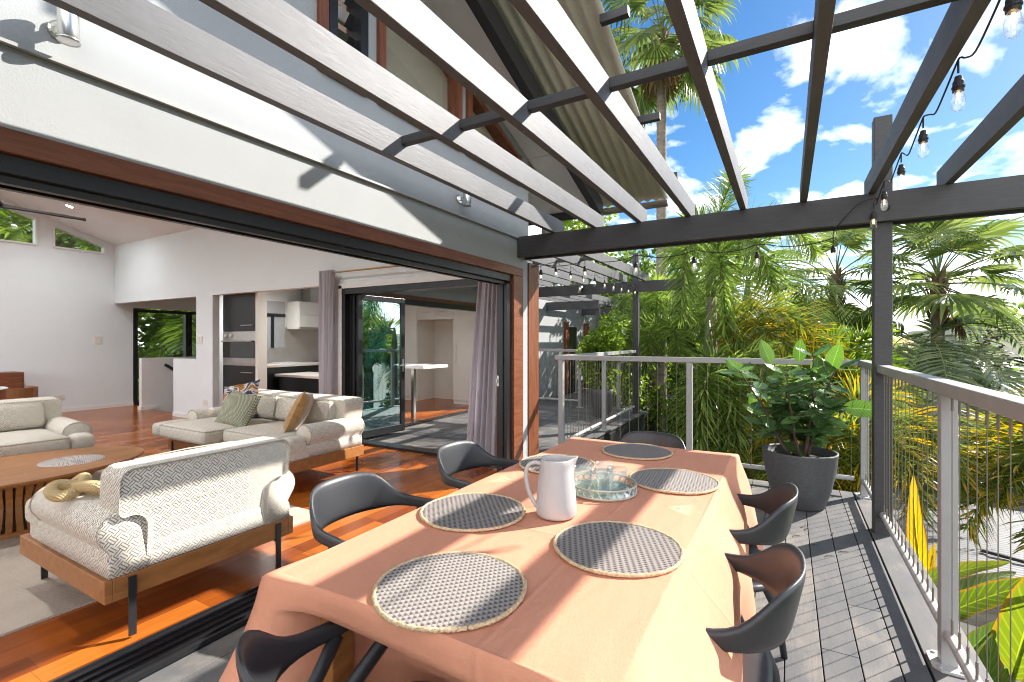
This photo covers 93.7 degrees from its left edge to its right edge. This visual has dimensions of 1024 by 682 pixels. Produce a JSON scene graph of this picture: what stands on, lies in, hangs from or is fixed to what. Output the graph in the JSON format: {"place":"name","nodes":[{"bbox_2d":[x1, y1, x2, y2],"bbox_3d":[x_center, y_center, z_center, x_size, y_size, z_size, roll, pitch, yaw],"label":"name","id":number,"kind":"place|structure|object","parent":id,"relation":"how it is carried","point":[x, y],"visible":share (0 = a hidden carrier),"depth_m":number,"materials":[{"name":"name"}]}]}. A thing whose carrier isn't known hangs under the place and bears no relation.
{"place":"outdoors","nodes":[
{"label":"outdoors","id":0,"kind":"place"},
{"bbox_2d":[0,406,496,681],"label":"floor","id":1,"kind":"structure","parent":0,"point":[52,649],"depth_m":2.79,"materials":[{"name":"wood"}]},
{"bbox_2d":[0,371,23,399],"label":"sideboard","id":2,"kind":"object","parent":1,"relation":"on","point":[12,379],"visible":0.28,"depth_m":8.04,"materials":[{"name":"wood"}]},
{"bbox_2d":[6,386,37,398],"bbox_3d":[-6.168,0.953,5.910,0.479,0.756,0.480,0,0,30],"label":"timber chair","id":3,"kind":"object","parent":1,"relation":"on","point":[30,392],"visible":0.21,"depth_m":5.83,"materials":[{"name":"brown wood"}]},
{"bbox_2d":[0,469,309,636],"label":"rug","id":4,"kind":"object","parent":1,"relation":"on","point":[29,596],"visible":0.17,"depth_m":2.53,"materials":[{"name":"carpet"}]},
{"bbox_2d":[0,396,94,456],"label":"armchair","id":5,"kind":"object","parent":4,"relation":"on","point":[34,424],"visible":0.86,"depth_m":4.41,"materials":[{"name":"fabric"}]},
{"bbox_2d":[0,446,143,540],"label":"coffee table","id":6,"kind":"object","parent":4,"relation":"on","point":[19,473],"visible":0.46,"depth_m":3.46,"materials":[{"name":"brown wood"}]},
{"bbox_2d":[37,454,104,466],"bbox_3d":[-3.403,0.922,3.715,0.392,0.006,0.392,0,0,30],"label":"placemat","id":7,"kind":"object","parent":6,"relation":"on","point":[71,460],"visible":1,"depth_m":3.69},
{"bbox_2d":[20,436,294,636],"bbox_3d":[-1.959,0.940,2.708,1.068,0.752,0.956,0,0,30],"label":"armchair","id":8,"kind":"object","parent":4,"relation":"on","point":[134,528],"visible":0.91,"depth_m":2.33,"materials":[{"name":"fabric"}]},
{"bbox_2d":[43,472,99,501],"bbox_3d":[-2.140,0.718,2.339,0.351,0.093,0.211,0,0,30],"label":"knot cushion","id":9,"kind":"object","parent":8,"relation":"on","point":[61,490],"visible":0.89,"depth_m":2.29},
{"bbox_2d":[152,389,363,473],"bbox_3d":[-2.641,0.954,4.965,2.106,0.751,1.047,0,0,30],"label":"sofa","id":10,"kind":"object","parent":1,"relation":"on","point":[330,429],"visible":0.74,"depth_m":4.74,"materials":[{"name":"beige fabric"}]},
{"bbox_2d":[215,390,261,426],"bbox_3d":[-2.818,0.705,4.936,0.460,0.380,0.146,6,-28,25],"label":"cushion","id":11,"kind":"object","parent":10,"relation":"on","point":[237,409],"visible":0.93,"depth_m":4.87,"materials":[{"name":"fabric"}]},
{"bbox_2d":[223,379,259,416],"bbox_3d":[-3.011,0.670,5.323,0.440,0.440,0.136,-11,-23,5],"label":"cushion","id":12,"kind":"object","parent":10,"relation":"on","point":[250,388],"visible":0.34,"depth_m":5.33,"materials":[{"name":"fabric"}]},
{"bbox_2d":[283,392,313,432],"bbox_3d":[-2.072,0.695,4.669,0.156,0.420,0.420,24,-13,-7],"label":"cushion","id":13,"kind":"object","parent":10,"relation":"on","point":[298,412],"visible":0.93,"depth_m":4.51,"materials":[{"name":"fabric"}]},
{"bbox_2d":[130,394,468,427],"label":"kitchen floor","id":14,"kind":"structure","parent":0,"point":[430,408],"depth_m":9.32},
{"bbox_2d":[221,292,266,394],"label":"oven tower","id":15,"kind":"structure","parent":14,"relation":"on","point":[244,341],"depth_m":7.71,"materials":[{"name":"laminate"}]},
{"bbox_2d":[223,365,254,394],"bbox_3d":[-4.442,0.823,7.793,0.912,0.835,0.056,0,0,30],"label":"cabinet door","id":16,"kind":"structure","parent":15,"relation":"in","point":[232,375],"depth_m":7.82,"materials":[{"name":"laminate"}]},
{"bbox_2d":[223,293,254,330],"bbox_3d":[-4.442,-0.615,7.793,0.912,0.910,0.056,0,0,30],"label":"cabinet door","id":17,"kind":"structure","parent":15,"relation":"in","point":[238,309],"depth_m":7.79,"materials":[{"name":"laminate"}]},
{"bbox_2d":[267,327,388,394],"bbox_3d":[-3.844,0.480,9.921,0.658,1.500,3.010,0,0,30],"label":"kitchen bench","id":18,"kind":"object","parent":14,"relation":"on","point":[301,345],"visible":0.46,"depth_m":9.69,"materials":[{"name":"laminate"}]},
{"bbox_2d":[275,372,383,421],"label":"kitchen island","id":19,"kind":"structure","parent":14,"relation":"on","point":[306,382],"depth_m":8.12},
{"bbox_2d":[365,362,447,417],"bbox_3d":[-2.054,0.877,8.803,1.680,0.904,0.670,0,0,30],"label":"breakfast bench","id":20,"kind":"object","parent":14,"relation":"on","point":[413,367],"visible":0.73,"depth_m":8.31,"materials":[{"name":"laminate"}]},
{"bbox_2d":[397,305,475,404],"bbox_3d":[-1.530,0.110,10.702,2.500,2.440,0.733,0,0,30],"label":"pantry","id":21,"kind":"object","parent":14,"relation":"on","point":[438,336],"visible":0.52,"depth_m":10.77,"materials":[{"name":"paint"}]},
{"bbox_2d":[397,305,416,396],"bbox_3d":[-2.424,0.075,10.852,0.698,2.350,0.018,0,0,30],"label":"door","id":22,"kind":"structure","parent":21,"relation":"in","point":[410,311],"depth_m":10.77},
{"bbox_2d":[417,306,434,315],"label":"door","id":23,"kind":"structure","parent":21,"relation":"in","point":[421,311],"depth_m":10.54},
{"bbox_2d":[453,310,475,400],"bbox_3d":[-0.954,0.075,9.985,0.688,2.350,0.061,0,0,30],"label":"door","id":24,"kind":"structure","parent":21,"relation":"in","point":[463,321],"depth_m":10.05,"materials":[{"name":"paint"}]},
{"bbox_2d":[138,346,871,470],"bbox_3d":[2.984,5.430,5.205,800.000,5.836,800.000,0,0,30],"label":"ground","id":25,"kind":"structure","parent":0,"point":[386,352],"depth_m":89.78,"materials":[{"name":"soil"}]},
{"bbox_2d":[0,215,32,242],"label":"feather palm","id":26,"kind":"object","parent":25,"relation":"on","point":[6,235],"visible":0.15,"depth_m":10.70,"materials":[{"name":"green plant"}]},
{"bbox_2d":[0,210,100,251],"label":"feather palm","id":27,"kind":"object","parent":25,"relation":"on","point":[13,236],"visible":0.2,"depth_m":11.13,"materials":[{"name":"green plant"}]},
{"bbox_2d":[0,208,150,376],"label":"tree","id":28,"kind":"object","parent":25,"relation":"on","point":[59,240],"visible":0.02,"depth_m":12.85,"materials":[{"name":"green plant"}]},
{"bbox_2d":[133,308,195,377],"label":"feather palm","id":29,"kind":"object","parent":25,"relation":"on","point":[167,330],"visible":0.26,"depth_m":13.12,"materials":[{"name":"green plant"}]},
{"bbox_2d":[138,313,192,394],"bbox_3d":[-10.449,1.215,15.576,4.140,5.668,3.303,0,0,-14],"label":"shrub","id":30,"kind":"object","parent":25,"relation":"on","point":[143,330],"visible":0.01,"depth_m":14.44,"materials":[{"name":"green plant"}]},
{"bbox_2d":[138,310,193,378],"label":"tree","id":31,"kind":"object","parent":25,"relation":"on","point":[179,353],"visible":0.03,"depth_m":15.90,"materials":[{"name":"green plant"}]},
{"bbox_2d":[0,0,677,681],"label":"house","id":32,"kind":"structure","parent":25,"relation":"on","point":[188,192],"depth_m":3.69,"materials":[{"name":"white paint"}]},
{"bbox_2d":[0,209,37,245],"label":"window","id":33,"kind":"structure","parent":32,"relation":"in","point":[35,220],"depth_m":8.61,"materials":[{"name":"white"}]},
{"bbox_2d":[0,201,85,220],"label":"ceiling fan","id":34,"kind":"object","parent":32,"relation":"hanging from","point":[5,206],"visible":1,"depth_m":4.33},
{"bbox_2d":[46,6,80,47],"bbox_3d":[-1.597,-1.123,1.717,0.120,0.125,0.068,0,0,30],"label":"wall lamp","id":35,"kind":"object","parent":32,"relation":"attached to","point":[63,28],"visible":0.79,"depth_m":1.69,"materials":[{"name":"metal"}]},
{"bbox_2d":[53,224,105,253],"bbox_3d":[-8.314,-1.936,9.219,0.145,0.429,0.791,0,0,30],"label":"window","id":36,"kind":"structure","parent":32,"relation":"in","point":[103,248],"depth_m":9.16,"materials":[{"name":"white"}]},
{"bbox_2d":[133,309,195,404],"bbox_3d":[-7.318,0.333,10.950,0.110,1.995,2.240,0,0,30],"label":"window","id":37,"kind":"structure","parent":32,"relation":"in","point":[187,316],"depth_m":10.19,"materials":[{"name":"black"}]},
{"bbox_2d":[267,301,284,347],"bbox_3d":[-4.605,-0.320,9.228,0.029,0.900,0.530,0,0,30],"label":"kitchen window","id":38,"kind":"structure","parent":32,"relation":"attached to","point":[275,324],"depth_m":9.28,"materials":[{"name":"glass"}]},
{"bbox_2d":[287,301,318,329],"bbox_3d":[-3.891,-0.502,10.081,0.380,0.535,1.580,0,0,30],"label":"wall cabinet","id":39,"kind":"object","parent":32,"relation":"attached to","point":[303,315],"depth_m":9.44,"materials":[{"name":"laminate"}]},
{"bbox_2d":[299,301,318,315],"bbox_3d":[-3.738,-0.640,9.996,0.019,0.260,1.575,0,0,30],"label":"door","id":40,"kind":"structure","parent":39,"relation":"in","point":[305,308],"depth_m":9.48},
{"bbox_2d":[299,315,318,327],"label":"door","id":41,"kind":"structure","parent":39,"relation":"in","point":[304,320],"depth_m":9.48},
{"bbox_2d":[303,287,318,302],"bbox_3d":[-4.051,-0.949,9.873,0.250,0.353,0.400,0,0,30],"label":"range hood","id":42,"kind":"object","parent":32,"relation":"attached to","point":[310,294],"visible":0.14,"depth_m":9.71,"materials":[{"name":"metal"}]},
{"bbox_2d":[326,0,367,96],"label":"window","id":43,"kind":"structure","parent":32,"relation":"in","point":[355,18],"depth_m":2.96,"materials":[{"name":"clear glass"}]},
{"bbox_2d":[332,265,400,272],"bbox_3d":[-1.249,-0.900,5.708,2.845,0.100,0.137,0,0,30],"label":"curtain rod","id":44,"kind":"object","parent":32,"relation":"attached to","point":[366,269],"visible":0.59,"depth_m":5.97,"materials":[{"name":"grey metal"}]},
{"bbox_2d":[319,270,334,394],"bbox_3d":[-2.450,0.190,6.339,0.263,2.240,0.091,0,0,30],"label":"curtain","id":45,"kind":"object","parent":44,"relation":"hanging from","point":[326,323],"visible":0.72,"depth_m":6.30,"materials":[{"name":"fabric"}]},
{"bbox_2d":[467,282,496,466],"bbox_3d":[-0.304,0.205,5.096,0.480,2.211,0.099,0,0,30],"label":"curtain","id":46,"kind":"object","parent":44,"relation":"hanging from","point":[482,423],"visible":0.72,"depth_m":5.06,"materials":[{"name":"fabric"}]},
{"bbox_2d":[350,295,391,428],"bbox_3d":[-1.946,0.343,6.718,0.040,1.905,0.800,0,0,31],"label":"folding door","id":47,"kind":"structure","parent":32,"relation":"attached to","point":[390,363],"depth_m":7.00,"materials":[{"name":"black metal"}]},
{"bbox_2d":[352,295,396,430],"bbox_3d":[-1.897,0.343,6.684,0.040,1.905,0.790,0,0,31],"label":"folding door","id":48,"kind":"structure","parent":32,"relation":"attached to","point":[394,362],"depth_m":6.96,"materials":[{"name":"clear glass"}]},
{"bbox_2d":[356,295,405,438],"bbox_3d":[-1.779,0.343,6.628,0.159,1.905,0.813,0,0,30],"label":"folding door","id":49,"kind":"structure","parent":32,"relation":"attached to","point":[360,299],"depth_m":6.64,"materials":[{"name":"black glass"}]},
{"bbox_2d":[376,18,462,151],"bbox_3d":[-0.680,-2.009,3.509,0.130,0.958,0.903,0,0,30],"label":"window","id":50,"kind":"structure","parent":32,"relation":"in","point":[394,54],"depth_m":3.55,"materials":[{"name":"brown"}]},
{"bbox_2d":[456,193,470,206],"bbox_3d":[-0.381,-1.139,3.838,0.120,0.125,0.068,0,0,30],"label":"wall lamp","id":51,"kind":"object","parent":32,"relation":"attached to","point":[466,199],"visible":0.73,"depth_m":3.81,"materials":[{"name":"metal"}]},
{"bbox_2d":[466,89,521,184],"bbox_3d":[-0.185,-1.836,4.373,0.130,0.612,0.913,0,0,30],"label":"window","id":52,"kind":"structure","parent":32,"relation":"in","point":[474,106],"depth_m":4.34,"materials":[{"name":"brown"}]},
{"bbox_2d":[541,206,617,391],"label":"tree","id":53,"kind":"object","parent":25,"relation":"on","point":[568,224],"visible":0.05,"depth_m":16.34,"materials":[{"name":"plant"}]},
{"bbox_2d":[539,284,628,382],"bbox_3d":[1.629,0.970,12.783,1.490,4.320,5.400,0,0,30],"label":"pergola","id":54,"kind":"object","parent":25,"relation":"on","point":[589,304],"visible":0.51,"depth_m":12.70,"materials":[{"name":"paint"}]},
{"bbox_2d":[613,346,674,430],"bbox_3d":[3.051,1.336,11.920,1.807,3.106,2.204,0,0,30],"label":"shrub","id":55,"kind":"object","parent":25,"relation":"on","point":[648,380],"visible":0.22,"depth_m":11.82,"materials":[{"name":"plant"}]},
{"bbox_2d":[574,291,733,432],"bbox_3d":[3.338,0.889,10.779,3.573,4.095,3.329,0,0,30],"label":"feather palm","id":56,"kind":"object","parent":25,"relation":"on","point":[660,327],"visible":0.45,"depth_m":9.90,"materials":[{"name":"green plant"}]},
{"bbox_2d":[640,380,700,440],"bbox_3d":[3.679,2.017,10.633,2.242,2.327,1.766,0,0,-26],"label":"shrub","id":57,"kind":"object","parent":25,"relation":"on","point":[654,410],"visible":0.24,"depth_m":10.37,"materials":[{"name":"green plant"}]},
{"bbox_2d":[611,264,730,431],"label":"feather palm","id":58,"kind":"object","parent":25,"relation":"on","point":[653,298],"visible":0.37,"depth_m":11.36,"materials":[{"name":"green plant"}]},
{"bbox_2d":[601,0,751,429],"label":"fan palm","id":59,"kind":"object","parent":25,"relation":"on","point":[662,45],"visible":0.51,"depth_m":12.59,"materials":[{"name":"green plant"}]},
{"bbox_2d":[598,243,763,421],"bbox_3d":[5.187,-0.417,15.556,4.131,6.873,5.223,0,0,-20],"label":"tree","id":60,"kind":"object","parent":25,"relation":"on","point":[648,264],"visible":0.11,"depth_m":15.42,"materials":[{"name":"green plant"}]},
{"bbox_2d":[660,317,814,469],"bbox_3d":[3.151,1.793,6.660,1.855,4.474,2.807,0,0,30],"label":"feather palm","id":61,"kind":"object","parent":25,"relation":"on","point":[723,389],"visible":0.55,"depth_m":6.06,"materials":[{"name":"green plant"}]},
{"bbox_2d":[655,164,831,354],"bbox_3d":[3.401,0.541,7.893,2.606,6.550,3.207,0,0,5],"label":"feather palm","id":62,"kind":"object","parent":25,"relation":"on","point":[716,264],"visible":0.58,"depth_m":6.90,"materials":[{"name":"green plant"}]},
{"bbox_2d":[670,248,845,448],"bbox_3d":[5.246,1.074,10.414,3.329,5.855,3.227,0,0,30],"label":"feather palm","id":63,"kind":"object","parent":25,"relation":"on","point":[801,275],"visible":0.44,"depth_m":9.48,"materials":[{"name":"green plant"}]},
{"bbox_2d":[596,414,933,681],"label":"deck frame","id":64,"kind":"object","parent":25,"relation":"on","point":[613,435],"visible":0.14,"depth_m":7.40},
{"bbox_2d":[364,403,646,452],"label":"courtyard deck","id":65,"kind":"structure","parent":64,"relation":"on","point":[436,434],"depth_m":7.21,"materials":[{"name":"wood"}]},
{"bbox_2d":[539,349,583,407],"bbox_3d":[0.735,0.748,9.953,1.575,1.165,0.120,0,0,30],"label":"railing","id":66,"kind":"object","parent":65,"relation":"on","point":[557,351],"visible":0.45,"depth_m":9.70,"materials":[{"name":"metal"}]},
{"bbox_2d":[564,350,635,441],"bbox_3d":[1.399,0.748,7.197,0.120,1.165,3.602,0,0,28],"label":"railing","id":67,"kind":"object","parent":65,"relation":"on","point":[604,420],"visible":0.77,"depth_m":7.04,"materials":[{"name":"metal"}]},
{"bbox_2d":[574,306,630,417],"bbox_3d":[1.586,0.355,8.439,0.966,1.948,0.858,0,0,30],"label":"potted plant","id":68,"kind":"object","parent":65,"relation":"on","point":[598,341],"visible":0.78,"depth_m":8.30,"materials":[{"name":"green plant"}]},
{"bbox_2d":[527,229,682,412],"bbox_3d":[0.465,-0.045,7.572,3.595,3.150,4.360,0,0,30],"label":"pergola","id":69,"kind":"object","parent":65,"relation":"on","point":[550,276],"visible":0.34,"depth_m":8.80,"materials":[{"name":"paint"}]},
{"bbox_2d":[44,0,1023,535],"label":"pergola","id":70,"kind":"object","parent":64,"relation":"on","point":[416,24],"visible":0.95,"depth_m":2.29,"materials":[{"name":"paint"}]},
{"bbox_2d":[532,0,1022,291],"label":"string lights","id":71,"kind":"object","parent":70,"relation":"hanging from","point":[1011,7],"visible":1,"depth_m":2.21,"materials":[{"name":"black rubber"}]},
{"bbox_2d":[138,479,993,681],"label":"deck","id":72,"kind":"structure","parent":64,"relation":"on","point":[885,645],"depth_m":2.32,"materials":[{"name":"wood"}]},
{"bbox_2d":[235,621,429,681],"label":"dining chair","id":73,"kind":"object","parent":72,"relation":"on","point":[261,656],"visible":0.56,"depth_m":1.05,"materials":[{"name":"plastic"}]},
{"bbox_2d":[320,618,353,681],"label":"dining table","id":74,"kind":"object","parent":72,"relation":"on","point":[341,668],"visible":0.02,"depth_m":1.24,"materials":[{"name":"brown wood"}]},
{"bbox_2d":[218,437,762,681],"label":"tablecloth","id":75,"kind":"object","parent":74,"relation":"on","point":[565,621],"visible":0.74,"depth_m":1.19,"materials":[{"name":"fabric"}]},
{"bbox_2d":[371,550,526,632],"bbox_3d":[-0.145,0.581,1.140,0.365,0.013,0.365,0,0,-18],"label":"placemat","id":76,"kind":"object","parent":75,"relation":"on","point":[450,591],"visible":1,"depth_m":1.10,"materials":[{"name":"wicker"}]},
{"bbox_2d":[419,492,525,532],"bbox_3d":[-0.134,0.581,1.648,0.365,0.013,0.365,0,0,-10],"label":"placemat","id":77,"kind":"object","parent":75,"relation":"on","point":[471,512],"visible":1,"depth_m":1.62,"materials":[{"name":"wicker"}]},
{"bbox_2d":[524,454,577,520],"bbox_3d":[0.139,0.487,1.621,0.160,0.197,0.136,0,0,30],"label":"jug","id":78,"kind":"object","parent":75,"relation":"on","point":[555,500],"visible":1,"depth_m":1.57,"materials":[{"name":"ceramic"}]},
{"bbox_2d":[519,454,595,474],"bbox_3d":[0.212,0.581,2.271,0.365,0.013,0.365,0,0,20],"label":"placemat","id":79,"kind":"object","parent":75,"relation":"on","point":[583,465],"visible":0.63,"depth_m":2.25,"materials":[{"name":"wicker"}]},
{"bbox_2d":[574,472,636,501],"bbox_3d":[0.353,0.566,1.872,0.263,0.039,0.263,0,0,30],"label":"tray","id":80,"kind":"object","parent":75,"relation":"on","point":[603,490],"visible":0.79,"depth_m":1.88,"materials":[{"name":"glass"}]},
{"bbox_2d":[553,520,684,577],"bbox_3d":[0.298,0.581,1.364,0.365,0.013,0.365,0,0,6],"label":"placemat","id":81,"kind":"object","parent":75,"relation":"on","point":[613,548],"visible":1,"depth_m":1.33,"materials":[{"name":"wicker"}]},
{"bbox_2d":[602,443,672,460],"bbox_3d":[0.656,0.581,2.534,0.365,0.013,0.365,0,0,-40],"label":"placemat","id":82,"kind":"object","parent":75,"relation":"on","point":[635,451],"visible":1,"depth_m":2.52,"materials":[{"name":"wicker"}]},
{"bbox_2d":[629,468,720,494],"bbox_3d":[0.672,0.581,2.007,0.365,0.013,0.365,0,0,45],"label":"placemat","id":83,"kind":"object","parent":75,"relation":"on","point":[676,481],"visible":0.93,"depth_m":1.98,"materials":[{"name":"wicker"}]},
{"bbox_2d":[309,472,434,549],"bbox_3d":[-0.497,0.946,1.852,0.528,0.771,0.510,0,0,30],"label":"dining chair","id":84,"kind":"object","parent":72,"relation":"on","point":[334,499],"visible":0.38,"depth_m":2.00,"materials":[{"name":"plastic"}]},
{"bbox_2d":[437,440,519,489],"bbox_3d":[-0.119,0.946,2.512,0.528,0.771,0.510,0,0,30],"label":"dining chair","id":85,"kind":"object","parent":72,"relation":"on","point":[454,457],"visible":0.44,"depth_m":2.68,"materials":[{"name":"plastic"}]},
{"bbox_2d":[618,431,685,448],"bbox_3d":[0.753,0.946,2.741,0.510,0.771,0.528,0,0,30],"label":"dining chair","id":86,"kind":"object","parent":72,"relation":"on","point":[661,439],"visible":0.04,"depth_m":2.95,"materials":[{"name":"plastic"}]},
{"bbox_2d":[555,355,858,480],"bbox_3d":[1.753,0.748,4.874,2.875,1.165,0.120,0,0,30],"label":"railing","id":87,"kind":"object","parent":72,"relation":"on","point":[689,361],"visible":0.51,"depth_m":4.84,"materials":[{"name":"metal"}]},
{"bbox_2d":[706,543,805,681],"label":"dining chair","id":88,"kind":"object","parent":72,"relation":"on","point":[778,571],"visible":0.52,"depth_m":1.17,"materials":[{"name":"plastic"}]},
{"bbox_2d":[729,482,797,681],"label":"dining chair","id":89,"kind":"object","parent":72,"relation":"on","point":[777,503],"visible":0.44,"depth_m":1.71,"materials":[{"name":"plastic"}]},
{"bbox_2d":[719,339,871,511],"bbox_3d":[2.251,0.655,3.855,1.122,1.349,0.768,0,0,-11],"label":"potted plant","id":90,"kind":"object","parent":72,"relation":"on","point":[807,469],"visible":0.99,"depth_m":3.78,"materials":[{"name":"green plant"}]},
{"bbox_2d":[855,360,1023,681],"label":"railing","id":91,"kind":"object","parent":72,"relation":"on","point":[950,655],"visible":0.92,"depth_m":1.95,"materials":[{"name":"metal"}]},
{"bbox_2d":[702,281,859,451],"bbox_3d":[3.787,1.490,6.697,2.052,4.780,1.745,0,0,8],"label":"feather palm","id":92,"kind":"object","parent":25,"relation":"on","point":[784,324],"visible":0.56,"depth_m":6.62,"materials":[{"name":"green plant"}]},
{"bbox_2d":[764,227,923,404],"bbox_3d":[7.625,0.975,11.288,3.309,8.035,3.498,0,0,30],"label":"fan palm","id":93,"kind":"object","parent":25,"relation":"on","point":[854,239],"visible":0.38,"depth_m":10.71,"materials":[{"name":"green plant"}]},
{"bbox_2d":[757,317,934,407],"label":"feather palm","id":94,"kind":"object","parent":25,"relation":"on","point":[862,340],"visible":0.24,"depth_m":6.74,"materials":[{"name":"green plant"}]},
{"bbox_2d":[728,366,994,539],"bbox_3d":[3.967,2.519,5.387,2.623,4.572,2.046,0,0,-6],"label":"feather palm","id":95,"kind":"object","parent":25,"relation":"on","point":[841,445],"visible":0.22,"depth_m":5.05,"materials":[{"name":"plant"}]},
{"bbox_2d":[814,314,1023,476],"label":"feather palm","id":96,"kind":"object","parent":25,"relation":"on","point":[922,357],"visible":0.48,"depth_m":8.33,"materials":[{"name":"green plant"}]},
{"bbox_2d":[907,477,935,570],"bbox_3d":[3.276,3.000,3.816,0.211,3.861,0.157,0,0,-32],"label":"broadleaf plant","id":97,"kind":"object","parent":25,"relation":"on","point":[932,557],"visible":0.42,"depth_m":3.79,"materials":[{"name":"plant"}]},
{"bbox_2d":[843,216,1023,467],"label":"fan palm","id":98,"kind":"object","parent":25,"relation":"on","point":[937,301],"visible":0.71,"depth_m":9.20,"materials":[{"name":"green plant"}]},
{"bbox_2d":[894,377,991,474],"bbox_3d":[8.933,3.149,10.575,2.577,5.012,2.594,0,0,30],"label":"shrub","id":99,"kind":"object","parent":25,"relation":"on","point":[929,439],"visible":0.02,"depth_m":9.86,"materials":[{"name":"green plant"}]},
{"bbox_2d":[893,476,1023,681],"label":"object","id":100,"kind":"structure","parent":25,"relation":"on","point":[1017,562],"depth_m":7.04,"materials":[{"name":"white"}]},
{"bbox_2d":[893,342,1023,482],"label":"tree","id":101,"kind":"object","parent":25,"relation":"on","point":[896,344],"visible":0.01,"depth_m":12.53,"materials":[{"name":"green plant"}]},
{"bbox_2d":[915,329,1010,482],"bbox_3d":[9.373,2.611,10.036,1.698,5.728,1.506,0,0,30],"label":"shrub","id":102,"kind":"object","parent":25,"relation":"on","point":[991,338],"visible":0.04,"depth_m":9.81,"materials":[{"name":"plant"}]},
{"bbox_2d":[908,326,1023,484],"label":"building","id":103,"kind":"structure","parent":25,"relation":"on","point":[1009,348],"depth_m":14.62,"materials":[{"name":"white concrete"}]},
{"bbox_2d":[915,377,1023,554],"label":"feather palm","id":104,"kind":"object","parent":25,"relation":"on","point":[1017,457],"visible":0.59,"depth_m":4.63,"materials":[{"name":"plant"}]},
{"bbox_2d":[936,586,1002,626],"bbox_3d":[4.461,2.280,3.609,2.292,0.319,0.120,0,0,40],"label":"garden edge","id":105,"kind":"object","parent":25,"relation":"on","point":[992,614],"depth_m":3.99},
{"bbox_2d":[928,560,1023,681],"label":"broadleaf plant","id":106,"kind":"object","parent":25,"relation":"on","point":[1017,628],"visible":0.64,"depth_m":2.61,"materials":[{"name":"green plant"}]},
{"bbox_2d":[966,621,1023,681],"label":"broadleaf plant","id":107,"kind":"object","parent":25,"relation":"on","point":[1004,675],"visible":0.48,"depth_m":2.35,"materials":[{"name":"plant"}]},
{"bbox_2d":[9,0,1023,352],"label":"sky","id":108,"kind":"structure","parent":0,"point":[872,68],"materials":[{"name":"blue"}]},
{"bbox_2d":[539,389,683,417],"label":"deck","id":109,"kind":"structure","parent":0,"point":[575,396],"depth_m":12.42,"materials":[{"name":"wood"}]},
{"bbox_2d":[617,361,647,409],"bbox_3d":[3.065,0.983,11.427,0.120,1.165,4.128,0,0,28],"label":"railing","id":110,"kind":"object","parent":109,"relation":"on","point":[618,388],"visible":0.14,"depth_m":9.82,"materials":[{"name":"metal"}]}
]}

